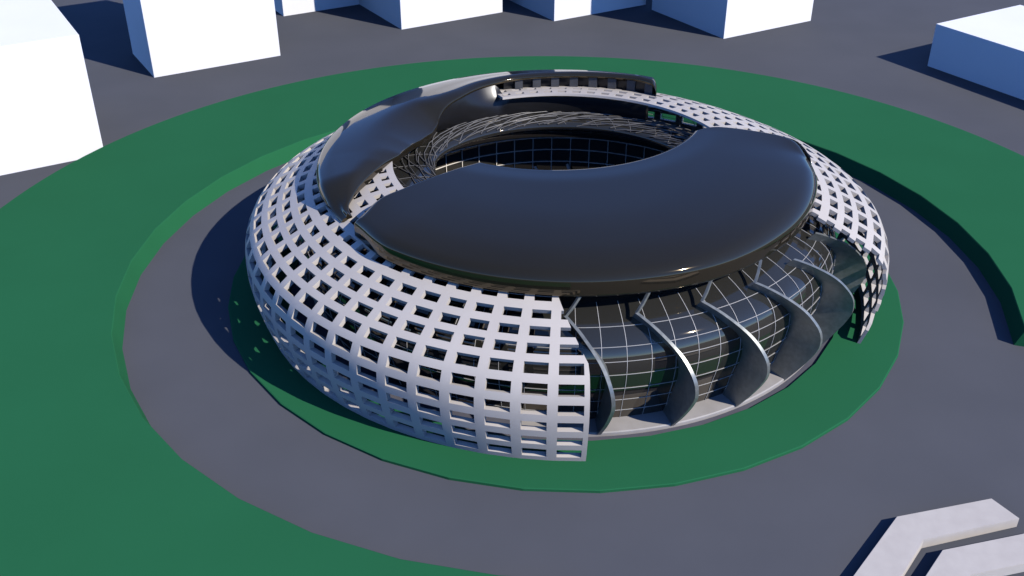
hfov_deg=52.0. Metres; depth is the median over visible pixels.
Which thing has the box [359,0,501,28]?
block building
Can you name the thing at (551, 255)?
arena
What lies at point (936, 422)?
ground
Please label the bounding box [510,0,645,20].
block building
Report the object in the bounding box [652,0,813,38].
block building
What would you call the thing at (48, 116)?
block building
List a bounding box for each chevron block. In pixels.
[854,499,1018,575]
[926,534,1023,575]
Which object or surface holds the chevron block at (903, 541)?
on the ground at (936, 422)
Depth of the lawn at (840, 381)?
157.79 m
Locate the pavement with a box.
[291,263,833,440]
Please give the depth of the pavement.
165.87 m
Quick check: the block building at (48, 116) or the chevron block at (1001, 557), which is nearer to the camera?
the chevron block at (1001, 557)
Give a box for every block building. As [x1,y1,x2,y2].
[0,0,102,175]
[123,0,279,77]
[274,0,358,15]
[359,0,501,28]
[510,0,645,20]
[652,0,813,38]
[928,5,1023,99]
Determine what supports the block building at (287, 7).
on the ground at (936, 422)
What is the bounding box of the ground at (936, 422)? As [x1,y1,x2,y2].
[0,0,1023,575]
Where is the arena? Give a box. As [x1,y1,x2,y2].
[245,69,888,460]
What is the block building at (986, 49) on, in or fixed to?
on the ground at (936, 422)
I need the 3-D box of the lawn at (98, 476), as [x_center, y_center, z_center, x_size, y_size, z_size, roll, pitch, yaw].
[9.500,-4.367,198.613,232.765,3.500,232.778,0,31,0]
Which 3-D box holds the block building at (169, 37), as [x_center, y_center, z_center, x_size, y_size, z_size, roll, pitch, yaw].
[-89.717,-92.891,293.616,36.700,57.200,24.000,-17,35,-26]
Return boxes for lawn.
[0,56,1023,575]
[228,223,903,492]

